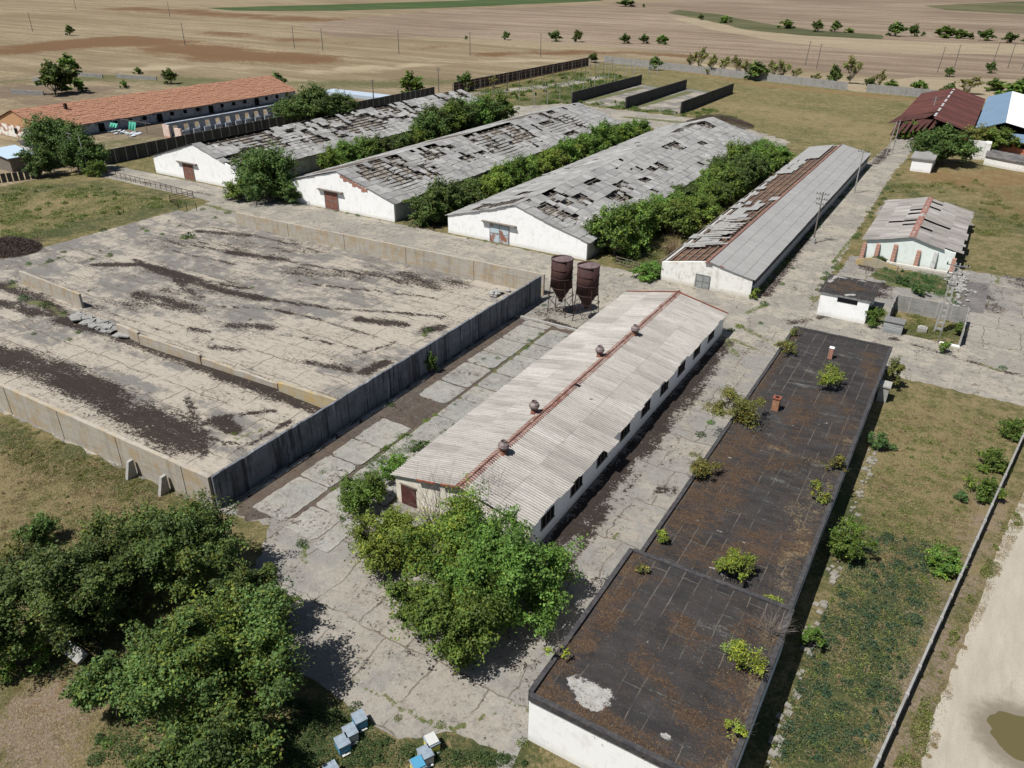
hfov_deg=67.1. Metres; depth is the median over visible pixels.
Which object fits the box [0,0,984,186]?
field
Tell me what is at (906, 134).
tree
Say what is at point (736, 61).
tree
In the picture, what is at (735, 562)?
roof shrub
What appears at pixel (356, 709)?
weed
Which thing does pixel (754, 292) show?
bush
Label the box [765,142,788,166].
thicket tree
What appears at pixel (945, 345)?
bush
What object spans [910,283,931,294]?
bush
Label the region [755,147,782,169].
thicket tree
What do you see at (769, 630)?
dead shrub
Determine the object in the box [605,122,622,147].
thicket tree
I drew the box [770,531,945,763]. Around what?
weeds
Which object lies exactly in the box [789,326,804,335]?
roof shrub
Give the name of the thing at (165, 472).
pit wall
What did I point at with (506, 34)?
tree
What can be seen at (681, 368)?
window
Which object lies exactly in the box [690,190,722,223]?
thicket tree
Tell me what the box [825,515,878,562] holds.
bush
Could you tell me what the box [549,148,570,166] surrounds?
thicket tree
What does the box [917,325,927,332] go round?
concrete block
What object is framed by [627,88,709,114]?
silage pad
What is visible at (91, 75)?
garden wall
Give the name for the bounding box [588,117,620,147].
thicket tree
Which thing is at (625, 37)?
tree
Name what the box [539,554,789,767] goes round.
leaf litter
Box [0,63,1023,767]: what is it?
meadow
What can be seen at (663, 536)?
roof shrub
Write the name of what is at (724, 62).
tree
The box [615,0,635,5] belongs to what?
tree
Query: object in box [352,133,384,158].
thicket tree
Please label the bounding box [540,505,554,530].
window
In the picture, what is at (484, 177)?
thicket tree
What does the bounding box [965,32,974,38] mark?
tree
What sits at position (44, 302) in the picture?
weed
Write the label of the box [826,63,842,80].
tree
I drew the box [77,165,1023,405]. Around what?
road
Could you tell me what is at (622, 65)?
pen gate
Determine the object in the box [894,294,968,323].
enclosure wall
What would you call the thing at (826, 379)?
roof shrub
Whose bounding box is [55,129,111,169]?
tree
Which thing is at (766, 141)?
thicket tree
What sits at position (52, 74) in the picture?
tree
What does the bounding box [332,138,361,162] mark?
thicket tree
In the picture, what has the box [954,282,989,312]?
old asphalt
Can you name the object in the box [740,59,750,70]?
tree
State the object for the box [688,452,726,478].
roof shrub
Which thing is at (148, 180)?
pipe railing
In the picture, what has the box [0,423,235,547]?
dry grass
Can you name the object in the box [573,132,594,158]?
thicket tree
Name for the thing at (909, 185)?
weeds
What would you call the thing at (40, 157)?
tree
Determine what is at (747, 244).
long low hall
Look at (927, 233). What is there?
hall
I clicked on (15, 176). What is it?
black fence
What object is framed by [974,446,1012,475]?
bush
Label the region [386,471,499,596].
broadleaf tree
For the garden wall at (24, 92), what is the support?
on the ground
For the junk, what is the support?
on the field at (109, 40)
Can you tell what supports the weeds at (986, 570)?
on the meadow
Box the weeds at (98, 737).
[5,619,292,766]
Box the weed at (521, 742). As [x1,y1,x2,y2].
[516,736,528,748]
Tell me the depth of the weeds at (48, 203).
128.25 m
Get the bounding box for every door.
[98,123,105,131]
[156,113,162,121]
[182,163,195,180]
[208,105,213,112]
[254,98,258,105]
[324,191,338,210]
[399,482,416,507]
[490,223,508,244]
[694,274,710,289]
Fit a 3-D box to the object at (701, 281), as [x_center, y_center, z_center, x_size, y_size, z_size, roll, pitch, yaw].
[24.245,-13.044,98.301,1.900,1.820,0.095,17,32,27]
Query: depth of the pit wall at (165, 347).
79.95 m
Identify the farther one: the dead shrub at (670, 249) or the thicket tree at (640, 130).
the thicket tree at (640, 130)
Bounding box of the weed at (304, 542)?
[296,539,307,547]
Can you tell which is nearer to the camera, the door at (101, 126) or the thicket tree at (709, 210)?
the thicket tree at (709, 210)
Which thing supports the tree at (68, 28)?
on the field at (109, 40)
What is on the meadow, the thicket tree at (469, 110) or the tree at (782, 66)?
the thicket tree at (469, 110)
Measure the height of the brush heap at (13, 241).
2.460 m
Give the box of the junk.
[106,128,141,136]
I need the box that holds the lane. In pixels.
[756,134,918,307]
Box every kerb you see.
[520,315,576,330]
[766,437,883,767]
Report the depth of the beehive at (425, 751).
39.28 m
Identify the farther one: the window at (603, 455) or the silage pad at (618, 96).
the silage pad at (618, 96)
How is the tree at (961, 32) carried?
on the field at (606, 25)
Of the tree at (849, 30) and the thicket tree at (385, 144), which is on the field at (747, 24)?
the tree at (849, 30)
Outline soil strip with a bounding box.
[231,317,574,520]
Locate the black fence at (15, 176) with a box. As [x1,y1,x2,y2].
[0,169,41,182]
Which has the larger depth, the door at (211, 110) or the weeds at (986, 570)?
the door at (211, 110)
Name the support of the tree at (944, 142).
on the meadow
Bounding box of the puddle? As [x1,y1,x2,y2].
[987,711,1023,760]
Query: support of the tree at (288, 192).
on the meadow
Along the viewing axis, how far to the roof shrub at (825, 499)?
55.10 m
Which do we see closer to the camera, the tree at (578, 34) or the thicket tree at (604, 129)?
the thicket tree at (604, 129)
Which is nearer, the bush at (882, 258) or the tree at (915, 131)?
the bush at (882, 258)
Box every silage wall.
[571,75,641,102]
[625,79,686,108]
[680,83,733,113]
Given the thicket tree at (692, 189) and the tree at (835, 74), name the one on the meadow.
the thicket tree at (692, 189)
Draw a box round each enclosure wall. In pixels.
[888,295,897,315]
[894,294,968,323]
[958,309,969,346]
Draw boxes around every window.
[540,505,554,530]
[570,474,582,497]
[596,451,607,468]
[619,421,630,441]
[641,399,650,418]
[660,380,668,396]
[677,360,685,377]
[693,343,700,359]
[707,329,714,342]
[837,297,857,304]
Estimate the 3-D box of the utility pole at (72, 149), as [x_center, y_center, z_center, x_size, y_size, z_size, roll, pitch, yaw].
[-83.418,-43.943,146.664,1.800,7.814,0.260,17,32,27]
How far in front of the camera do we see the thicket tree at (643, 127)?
179.32 m
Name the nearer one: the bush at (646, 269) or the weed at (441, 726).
the weed at (441, 726)
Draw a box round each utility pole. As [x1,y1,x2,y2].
[65,132,79,172]
[811,192,828,243]
[853,150,868,193]
[886,121,900,154]
[891,120,900,153]
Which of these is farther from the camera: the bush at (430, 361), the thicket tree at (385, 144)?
the thicket tree at (385, 144)
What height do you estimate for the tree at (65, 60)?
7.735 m
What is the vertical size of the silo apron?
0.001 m
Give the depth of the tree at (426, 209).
119.38 m
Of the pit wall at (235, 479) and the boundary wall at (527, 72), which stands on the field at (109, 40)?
the boundary wall at (527, 72)
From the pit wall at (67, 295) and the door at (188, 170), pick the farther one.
the door at (188, 170)
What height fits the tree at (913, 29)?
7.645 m
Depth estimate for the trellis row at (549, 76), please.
265.85 m
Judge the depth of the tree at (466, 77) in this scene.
248.19 m
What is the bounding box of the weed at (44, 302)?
[39,301,52,307]
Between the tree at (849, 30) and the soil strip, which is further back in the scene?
the tree at (849, 30)
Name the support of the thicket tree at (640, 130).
on the meadow
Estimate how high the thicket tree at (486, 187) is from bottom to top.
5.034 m
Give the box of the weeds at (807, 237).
[759,167,868,289]
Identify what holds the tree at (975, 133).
on the meadow
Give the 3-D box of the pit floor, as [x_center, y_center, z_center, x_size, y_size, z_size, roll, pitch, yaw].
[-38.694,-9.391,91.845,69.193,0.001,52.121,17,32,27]
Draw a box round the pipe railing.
[106,170,189,194]
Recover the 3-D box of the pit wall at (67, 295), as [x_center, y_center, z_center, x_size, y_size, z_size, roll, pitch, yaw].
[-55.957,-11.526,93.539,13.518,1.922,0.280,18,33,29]
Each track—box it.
[470,74,605,94]
[509,103,789,146]
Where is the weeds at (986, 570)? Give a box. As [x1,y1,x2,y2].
[893,505,1023,767]
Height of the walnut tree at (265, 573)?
5.959 m
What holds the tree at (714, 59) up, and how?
on the meadow
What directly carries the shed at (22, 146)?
on the ground
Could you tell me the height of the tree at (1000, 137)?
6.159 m
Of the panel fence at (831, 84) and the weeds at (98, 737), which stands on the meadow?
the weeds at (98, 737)
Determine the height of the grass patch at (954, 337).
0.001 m
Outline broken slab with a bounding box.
[48,633,88,664]
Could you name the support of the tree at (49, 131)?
on the field at (109, 40)
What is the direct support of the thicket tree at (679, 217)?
on the meadow
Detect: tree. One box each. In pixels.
[0,533,141,661]
[12,140,59,177]
[15,111,87,164]
[33,58,79,93]
[55,52,82,72]
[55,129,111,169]
[58,640,142,713]
[64,24,75,35]
[64,504,156,628]
[68,77,88,90]
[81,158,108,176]
[84,575,314,742]
[101,487,250,614]
[116,691,288,767]
[119,80,129,87]
[132,67,143,73]
[160,67,178,83]
[202,558,303,619]
[222,177,248,199]
[229,139,303,201]
[265,174,302,203]
[268,98,304,123]
[271,71,287,82]
[277,80,338,119]
[315,141,349,169]
[327,89,359,113]
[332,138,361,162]
[338,502,440,577]
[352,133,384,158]
[370,133,394,151]
[377,535,522,673]
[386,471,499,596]
[388,129,414,149]
[399,70,424,92]
[401,189,447,225]
[407,122,432,144]
[408,108,451,140]
[413,100,454,135]
[419,173,464,223]
[427,504,587,641]
[434,97,468,133]
[442,176,476,209]
[443,94,480,131]
[455,95,494,127]
[456,71,475,91]
[456,175,487,202]
[473,93,505,122]
[475,177,496,198]
[479,174,491,182]
[480,89,519,119]
[487,170,512,193]
[489,75,497,84]
[490,154,523,190]
[501,31,510,39]
[510,151,538,186]
[526,157,549,179]
[540,147,562,173]
[547,30,562,40]
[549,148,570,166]
[555,135,581,165]
[571,29,583,40]
[571,142,588,160]
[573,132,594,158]
[580,209,631,251]
[583,132,610,154]
[588,52,598,62]
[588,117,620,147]
[589,202,648,259]
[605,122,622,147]
[607,196,655,252]
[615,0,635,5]
[615,119,641,141]
[615,128,624,141]
[618,32,630,42]
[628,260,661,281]
[632,116,651,134]
[632,126,642,137]
[632,196,661,238]
[638,192,669,234]
[639,33,649,42]
[647,55,664,69]
[649,191,697,208]
[655,200,700,236]
[656,35,668,43]
[661,192,701,228]
[667,187,690,200]
[670,181,702,200]
[686,53,695,64]
[688,176,717,188]
[688,187,721,209]
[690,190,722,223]
[694,46,708,66]
[694,167,723,182]
[696,180,733,205]
[701,158,735,178]
[705,53,717,72]
[706,151,734,172]
[709,165,746,198]
[715,181,733,203]
[719,15,733,22]
[719,56,730,68]
[722,158,757,195]
[724,138,752,163]
[727,138,745,159]
[728,149,765,183]
[731,55,742,70]
[734,150,774,185]
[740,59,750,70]
[743,60,771,79]
[747,138,774,149]
[752,138,775,178]
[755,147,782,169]
[756,138,777,146]
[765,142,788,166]
[767,60,777,73]
[772,143,796,162]
[773,59,792,74]
[776,19,795,27]
[791,67,802,76]
[811,19,824,31]
[811,73,822,78]
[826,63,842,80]
[829,19,842,31]
[842,55,863,83]
[843,28,854,32]
[864,76,877,85]
[875,69,886,84]
[884,79,898,86]
[885,21,909,35]
[894,127,911,139]
[899,119,926,134]
[903,122,983,163]
[908,23,920,35]
[910,79,928,88]
[933,25,957,37]
[939,81,957,89]
[944,66,956,76]
[953,28,968,37]
[957,76,985,92]
[964,123,1005,146]
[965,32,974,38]
[977,28,997,40]
[979,126,1023,149]
[983,78,1006,90]
[985,61,997,72]
[993,79,1023,94]
[1001,31,1019,41]
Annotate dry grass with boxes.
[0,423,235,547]
[0,626,207,767]
[776,402,1015,767]
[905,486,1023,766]
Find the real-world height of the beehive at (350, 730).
0.740 m
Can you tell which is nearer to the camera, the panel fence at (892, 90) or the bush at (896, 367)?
the bush at (896, 367)
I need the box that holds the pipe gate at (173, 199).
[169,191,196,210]
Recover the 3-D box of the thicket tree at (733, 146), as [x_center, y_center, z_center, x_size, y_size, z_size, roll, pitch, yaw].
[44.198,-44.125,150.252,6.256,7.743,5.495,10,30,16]
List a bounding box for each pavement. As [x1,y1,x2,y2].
[219,296,777,767]
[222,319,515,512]
[253,321,569,552]
[874,200,973,224]
[961,270,1023,353]
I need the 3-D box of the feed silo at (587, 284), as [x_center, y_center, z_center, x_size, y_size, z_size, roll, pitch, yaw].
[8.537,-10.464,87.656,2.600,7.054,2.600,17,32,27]
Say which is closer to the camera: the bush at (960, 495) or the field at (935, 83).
the bush at (960, 495)
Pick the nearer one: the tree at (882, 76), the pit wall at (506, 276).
the pit wall at (506, 276)
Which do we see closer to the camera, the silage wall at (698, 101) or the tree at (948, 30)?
the silage wall at (698, 101)
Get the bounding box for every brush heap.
[0,235,41,257]
[687,114,753,129]
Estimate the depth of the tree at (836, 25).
508.35 m
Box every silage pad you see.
[581,84,661,108]
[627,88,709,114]
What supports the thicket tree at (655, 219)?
on the meadow
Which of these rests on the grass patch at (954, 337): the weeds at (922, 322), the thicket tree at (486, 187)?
the weeds at (922, 322)
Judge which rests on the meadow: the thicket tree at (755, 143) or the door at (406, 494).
the thicket tree at (755, 143)
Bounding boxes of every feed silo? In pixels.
[547,255,573,314]
[572,261,600,320]
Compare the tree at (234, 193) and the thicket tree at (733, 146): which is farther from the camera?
the thicket tree at (733, 146)
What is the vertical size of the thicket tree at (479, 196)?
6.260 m
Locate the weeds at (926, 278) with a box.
[874,263,960,304]
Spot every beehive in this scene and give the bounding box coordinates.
[322,759,338,767]
[333,732,350,756]
[341,722,358,745]
[351,708,367,732]
[409,754,426,767]
[416,744,433,767]
[423,731,440,755]
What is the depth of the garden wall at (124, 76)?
265.89 m
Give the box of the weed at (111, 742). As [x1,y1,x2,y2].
[101,734,118,750]
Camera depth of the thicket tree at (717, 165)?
140.16 m
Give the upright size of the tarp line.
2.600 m
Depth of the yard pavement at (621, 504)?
50.22 m
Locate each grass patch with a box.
[870,268,962,298]
[892,310,960,344]
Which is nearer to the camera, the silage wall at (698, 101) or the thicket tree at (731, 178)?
the thicket tree at (731, 178)
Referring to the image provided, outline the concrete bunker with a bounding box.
[876,379,892,402]
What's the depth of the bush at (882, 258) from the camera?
107.07 m
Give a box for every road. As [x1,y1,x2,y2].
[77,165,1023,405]
[921,494,1023,767]
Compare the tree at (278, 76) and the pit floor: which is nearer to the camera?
the pit floor
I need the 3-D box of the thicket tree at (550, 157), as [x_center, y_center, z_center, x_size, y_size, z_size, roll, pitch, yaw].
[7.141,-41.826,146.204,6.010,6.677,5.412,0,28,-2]
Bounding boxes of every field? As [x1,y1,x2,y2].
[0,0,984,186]
[212,0,602,10]
[299,0,1023,79]
[669,10,883,38]
[670,17,1023,53]
[687,63,1019,101]
[927,1,1023,13]
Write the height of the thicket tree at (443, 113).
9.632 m
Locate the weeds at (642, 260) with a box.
[612,193,748,266]
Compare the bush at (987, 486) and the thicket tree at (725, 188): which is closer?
the bush at (987, 486)
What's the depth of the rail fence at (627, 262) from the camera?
104.84 m
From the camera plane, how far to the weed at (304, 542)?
54.20 m
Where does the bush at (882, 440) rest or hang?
on the meadow
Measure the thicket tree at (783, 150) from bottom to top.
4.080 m
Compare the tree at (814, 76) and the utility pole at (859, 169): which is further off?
the tree at (814, 76)
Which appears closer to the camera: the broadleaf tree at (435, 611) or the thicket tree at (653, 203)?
the broadleaf tree at (435, 611)
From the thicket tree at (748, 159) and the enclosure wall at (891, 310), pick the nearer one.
the enclosure wall at (891, 310)
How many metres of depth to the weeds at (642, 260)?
111.52 m
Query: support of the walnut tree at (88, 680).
on the meadow
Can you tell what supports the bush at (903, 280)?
on the grass patch at (943, 285)
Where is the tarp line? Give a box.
[109,119,149,133]
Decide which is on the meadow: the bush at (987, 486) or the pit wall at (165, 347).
the bush at (987, 486)
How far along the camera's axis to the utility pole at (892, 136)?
169.60 m
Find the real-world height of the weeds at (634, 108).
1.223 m
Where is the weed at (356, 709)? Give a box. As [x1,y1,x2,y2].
[348,701,362,711]
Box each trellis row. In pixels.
[452,59,590,90]
[478,60,612,95]
[519,61,635,100]
[534,63,658,103]
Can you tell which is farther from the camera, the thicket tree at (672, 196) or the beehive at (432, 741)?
the thicket tree at (672, 196)
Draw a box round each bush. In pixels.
[335,469,388,519]
[377,453,408,480]
[410,436,433,452]
[424,349,438,371]
[748,287,760,298]
[795,620,826,650]
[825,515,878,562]
[864,303,886,326]
[866,429,898,449]
[872,255,887,261]
[884,355,905,384]
[894,274,909,284]
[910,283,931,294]
[924,543,977,581]
[939,341,954,352]
[948,488,970,501]
[953,321,970,334]
[962,472,1008,504]
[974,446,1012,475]
[997,416,1023,441]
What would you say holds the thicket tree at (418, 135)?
on the meadow
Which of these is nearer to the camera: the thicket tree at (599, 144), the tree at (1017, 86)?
the thicket tree at (599, 144)
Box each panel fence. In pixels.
[604,56,847,89]
[866,84,937,96]
[873,433,1023,767]
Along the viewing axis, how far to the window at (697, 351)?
78.97 m
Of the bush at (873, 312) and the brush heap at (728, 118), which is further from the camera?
the brush heap at (728, 118)
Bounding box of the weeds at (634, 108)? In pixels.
[566,100,736,118]
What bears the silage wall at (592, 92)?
on the ground
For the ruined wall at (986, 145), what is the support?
on the meadow
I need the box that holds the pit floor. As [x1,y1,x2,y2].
[0,210,543,505]
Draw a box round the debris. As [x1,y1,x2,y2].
[488,288,510,296]
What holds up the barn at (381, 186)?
on the meadow
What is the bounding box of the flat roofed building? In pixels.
[528,326,892,767]
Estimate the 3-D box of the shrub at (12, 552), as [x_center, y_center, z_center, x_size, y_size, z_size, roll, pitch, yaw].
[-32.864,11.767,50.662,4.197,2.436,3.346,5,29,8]
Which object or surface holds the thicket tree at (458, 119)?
on the meadow
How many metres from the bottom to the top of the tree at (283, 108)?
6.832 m
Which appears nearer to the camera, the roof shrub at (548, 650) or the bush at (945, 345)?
the roof shrub at (548, 650)
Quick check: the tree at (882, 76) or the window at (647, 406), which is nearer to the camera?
the window at (647, 406)
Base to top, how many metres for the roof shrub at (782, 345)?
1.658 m
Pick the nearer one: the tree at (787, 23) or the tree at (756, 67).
the tree at (756, 67)
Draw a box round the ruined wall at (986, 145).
[967,140,991,159]
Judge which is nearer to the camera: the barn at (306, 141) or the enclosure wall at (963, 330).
the enclosure wall at (963, 330)
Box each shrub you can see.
[0,536,39,569]
[0,613,55,682]
[7,508,62,547]
[403,455,513,529]
[543,624,575,658]
[635,550,655,573]
[646,525,675,543]
[660,232,682,255]
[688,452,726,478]
[698,384,768,430]
[712,543,763,581]
[719,711,755,740]
[720,633,769,677]
[744,605,795,641]
[763,588,784,603]
[773,337,797,353]
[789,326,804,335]
[809,477,837,503]
[816,361,846,385]
[821,450,849,471]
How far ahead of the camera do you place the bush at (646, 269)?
100.80 m
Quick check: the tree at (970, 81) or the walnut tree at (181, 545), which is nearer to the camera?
the walnut tree at (181, 545)
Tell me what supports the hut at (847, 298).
on the hall forecourt
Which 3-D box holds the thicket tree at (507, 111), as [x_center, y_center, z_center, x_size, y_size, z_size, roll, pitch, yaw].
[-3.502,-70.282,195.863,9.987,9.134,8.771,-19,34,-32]
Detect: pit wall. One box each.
[0,383,216,509]
[18,270,84,307]
[116,323,139,342]
[138,334,201,363]
[201,357,277,388]
[210,276,541,508]
[235,212,544,294]
[278,382,336,407]
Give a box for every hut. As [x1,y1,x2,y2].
[817,274,881,323]
[910,148,937,172]
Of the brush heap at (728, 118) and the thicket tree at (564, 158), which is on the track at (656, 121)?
the brush heap at (728, 118)
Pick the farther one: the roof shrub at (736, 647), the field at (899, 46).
the field at (899, 46)
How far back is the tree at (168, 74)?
255.23 m
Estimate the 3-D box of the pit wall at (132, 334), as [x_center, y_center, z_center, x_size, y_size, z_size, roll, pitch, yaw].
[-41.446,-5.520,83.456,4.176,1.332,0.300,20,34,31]
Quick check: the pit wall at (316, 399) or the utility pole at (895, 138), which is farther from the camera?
the utility pole at (895, 138)
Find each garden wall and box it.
[10,89,43,94]
[63,72,102,77]
[116,74,156,79]
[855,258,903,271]
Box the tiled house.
[0,75,296,137]
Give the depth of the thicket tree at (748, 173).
136.81 m
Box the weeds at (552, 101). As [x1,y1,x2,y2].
[469,71,645,103]
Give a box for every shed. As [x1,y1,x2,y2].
[17,140,57,161]
[162,105,293,137]
[983,149,1023,171]
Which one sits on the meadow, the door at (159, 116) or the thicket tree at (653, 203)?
the thicket tree at (653, 203)
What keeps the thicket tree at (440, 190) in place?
on the meadow
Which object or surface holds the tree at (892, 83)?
on the field at (935, 83)
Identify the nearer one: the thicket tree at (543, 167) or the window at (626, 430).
the window at (626, 430)
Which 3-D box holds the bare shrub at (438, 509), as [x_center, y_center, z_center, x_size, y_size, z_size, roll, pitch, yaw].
[-4.284,7.392,54.475,9.477,7.012,4.554,-5,29,-10]
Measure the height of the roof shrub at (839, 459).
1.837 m
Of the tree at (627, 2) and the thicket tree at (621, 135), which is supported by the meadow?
the thicket tree at (621, 135)
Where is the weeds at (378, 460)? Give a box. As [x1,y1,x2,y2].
[336,430,416,523]
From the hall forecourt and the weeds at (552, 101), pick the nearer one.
the hall forecourt
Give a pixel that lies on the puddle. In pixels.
(1007, 731)
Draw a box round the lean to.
[0,145,33,171]
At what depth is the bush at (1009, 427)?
67.22 m
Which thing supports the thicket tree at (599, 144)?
on the meadow
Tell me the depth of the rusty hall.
198.60 m
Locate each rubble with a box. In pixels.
[68,311,128,337]
[944,252,975,306]
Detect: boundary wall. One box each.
[104,87,434,164]
[453,57,588,90]
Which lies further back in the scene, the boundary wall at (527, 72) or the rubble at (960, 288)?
the boundary wall at (527, 72)
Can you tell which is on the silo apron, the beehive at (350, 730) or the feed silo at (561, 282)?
the feed silo at (561, 282)
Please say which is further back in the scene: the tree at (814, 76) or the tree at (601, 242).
the tree at (814, 76)
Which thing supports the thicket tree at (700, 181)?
on the meadow
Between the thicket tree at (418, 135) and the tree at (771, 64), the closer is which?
the thicket tree at (418, 135)
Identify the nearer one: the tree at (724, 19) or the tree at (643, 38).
the tree at (643, 38)
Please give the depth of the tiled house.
196.73 m
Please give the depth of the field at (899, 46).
433.33 m
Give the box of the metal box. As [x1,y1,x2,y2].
[882,315,906,335]
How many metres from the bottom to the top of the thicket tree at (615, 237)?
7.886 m
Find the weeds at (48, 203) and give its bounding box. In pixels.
[0,184,188,245]
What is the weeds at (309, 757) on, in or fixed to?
on the meadow
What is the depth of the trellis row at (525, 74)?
269.66 m
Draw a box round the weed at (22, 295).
[18,294,30,300]
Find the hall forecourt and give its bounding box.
[810,255,962,322]
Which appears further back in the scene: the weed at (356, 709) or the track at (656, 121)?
the track at (656, 121)
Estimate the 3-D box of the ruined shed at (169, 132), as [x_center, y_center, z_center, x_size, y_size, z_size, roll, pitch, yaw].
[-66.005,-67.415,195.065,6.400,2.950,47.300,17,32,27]
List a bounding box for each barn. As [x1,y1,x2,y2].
[152,89,480,186]
[284,102,621,221]
[447,117,761,259]
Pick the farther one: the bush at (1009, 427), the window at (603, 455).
the bush at (1009, 427)
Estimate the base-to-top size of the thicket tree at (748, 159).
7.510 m
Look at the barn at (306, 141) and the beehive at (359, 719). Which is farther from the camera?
the barn at (306, 141)
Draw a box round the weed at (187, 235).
[180,232,195,238]
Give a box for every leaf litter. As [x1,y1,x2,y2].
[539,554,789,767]
[653,330,863,604]
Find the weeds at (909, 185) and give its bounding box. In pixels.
[882,179,1023,236]
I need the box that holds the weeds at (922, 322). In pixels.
[894,313,958,342]
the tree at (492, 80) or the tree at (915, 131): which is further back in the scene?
the tree at (492, 80)
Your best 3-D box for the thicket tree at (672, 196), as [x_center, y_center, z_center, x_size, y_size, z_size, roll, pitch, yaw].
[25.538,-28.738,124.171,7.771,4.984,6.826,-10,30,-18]
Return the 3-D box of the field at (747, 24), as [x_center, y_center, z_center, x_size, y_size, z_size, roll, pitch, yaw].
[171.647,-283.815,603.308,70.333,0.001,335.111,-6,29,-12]
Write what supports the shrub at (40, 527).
on the meadow
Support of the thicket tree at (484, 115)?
on the meadow
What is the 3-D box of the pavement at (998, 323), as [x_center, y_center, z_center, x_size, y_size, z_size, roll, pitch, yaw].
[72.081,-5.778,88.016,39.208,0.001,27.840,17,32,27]
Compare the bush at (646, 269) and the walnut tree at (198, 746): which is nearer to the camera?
the walnut tree at (198, 746)
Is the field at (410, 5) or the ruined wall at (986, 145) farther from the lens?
the field at (410, 5)
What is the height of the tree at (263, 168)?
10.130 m
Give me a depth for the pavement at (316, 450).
68.61 m
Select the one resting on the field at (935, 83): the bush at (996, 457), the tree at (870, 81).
the tree at (870, 81)
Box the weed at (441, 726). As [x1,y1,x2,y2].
[435,720,445,728]
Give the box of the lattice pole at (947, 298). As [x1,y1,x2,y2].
[933,261,968,331]
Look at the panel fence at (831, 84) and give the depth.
290.16 m
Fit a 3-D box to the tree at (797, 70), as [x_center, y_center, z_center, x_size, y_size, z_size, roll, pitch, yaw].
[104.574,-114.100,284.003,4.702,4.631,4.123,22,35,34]
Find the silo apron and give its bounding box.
[517,296,601,328]
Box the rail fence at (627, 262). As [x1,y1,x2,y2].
[615,256,659,271]
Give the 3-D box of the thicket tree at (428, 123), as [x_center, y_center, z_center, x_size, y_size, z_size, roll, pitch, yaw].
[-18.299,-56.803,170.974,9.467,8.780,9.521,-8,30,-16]
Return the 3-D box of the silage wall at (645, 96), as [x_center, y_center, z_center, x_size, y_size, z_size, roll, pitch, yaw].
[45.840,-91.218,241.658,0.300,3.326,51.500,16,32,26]
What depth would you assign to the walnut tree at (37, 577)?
43.93 m
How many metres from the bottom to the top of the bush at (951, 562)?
1.953 m
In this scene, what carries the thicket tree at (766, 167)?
on the meadow
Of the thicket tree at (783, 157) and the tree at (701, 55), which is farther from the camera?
the tree at (701, 55)
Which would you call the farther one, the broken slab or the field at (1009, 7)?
the field at (1009, 7)
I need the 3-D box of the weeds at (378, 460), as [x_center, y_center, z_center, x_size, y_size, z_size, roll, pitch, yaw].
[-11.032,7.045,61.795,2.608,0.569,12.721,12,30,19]
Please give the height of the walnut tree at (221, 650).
7.923 m
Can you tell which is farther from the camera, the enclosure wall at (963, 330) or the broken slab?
the enclosure wall at (963, 330)
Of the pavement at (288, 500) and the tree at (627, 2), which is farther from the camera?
the tree at (627, 2)
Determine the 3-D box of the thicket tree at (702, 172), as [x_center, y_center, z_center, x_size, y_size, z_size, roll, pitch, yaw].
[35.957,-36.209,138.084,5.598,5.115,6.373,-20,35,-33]
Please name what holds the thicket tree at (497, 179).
on the meadow
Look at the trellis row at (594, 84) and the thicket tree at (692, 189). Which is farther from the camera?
the trellis row at (594, 84)
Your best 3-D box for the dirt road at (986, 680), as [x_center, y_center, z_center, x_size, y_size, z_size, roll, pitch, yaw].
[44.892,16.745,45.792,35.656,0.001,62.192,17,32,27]
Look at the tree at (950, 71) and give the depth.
299.78 m
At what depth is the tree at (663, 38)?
412.55 m
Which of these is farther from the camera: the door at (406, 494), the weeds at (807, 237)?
the weeds at (807, 237)
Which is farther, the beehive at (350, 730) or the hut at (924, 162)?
the hut at (924, 162)
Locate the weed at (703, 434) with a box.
[695,431,705,437]
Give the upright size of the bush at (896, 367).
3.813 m
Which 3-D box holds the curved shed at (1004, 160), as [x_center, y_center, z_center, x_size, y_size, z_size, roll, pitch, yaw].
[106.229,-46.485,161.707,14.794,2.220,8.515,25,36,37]
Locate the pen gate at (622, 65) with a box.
[589,60,657,72]
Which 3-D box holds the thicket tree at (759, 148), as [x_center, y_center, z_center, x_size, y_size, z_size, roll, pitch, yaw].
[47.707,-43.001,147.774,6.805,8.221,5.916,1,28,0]
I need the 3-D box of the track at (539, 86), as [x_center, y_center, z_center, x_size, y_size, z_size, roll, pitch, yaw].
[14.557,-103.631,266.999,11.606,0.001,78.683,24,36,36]
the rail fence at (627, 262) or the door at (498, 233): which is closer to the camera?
the rail fence at (627, 262)
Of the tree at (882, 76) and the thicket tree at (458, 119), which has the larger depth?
the tree at (882, 76)
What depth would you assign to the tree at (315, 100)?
193.85 m
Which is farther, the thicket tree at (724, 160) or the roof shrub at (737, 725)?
the thicket tree at (724, 160)
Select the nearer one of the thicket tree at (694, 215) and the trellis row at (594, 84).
the thicket tree at (694, 215)
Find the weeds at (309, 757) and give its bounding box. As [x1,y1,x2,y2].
[279,693,526,767]
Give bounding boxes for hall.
[390,290,728,547]
[660,143,870,297]
[859,197,973,273]
[889,88,984,140]
[976,91,1023,154]
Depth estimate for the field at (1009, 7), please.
896.94 m
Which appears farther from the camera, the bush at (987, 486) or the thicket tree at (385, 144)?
the thicket tree at (385, 144)

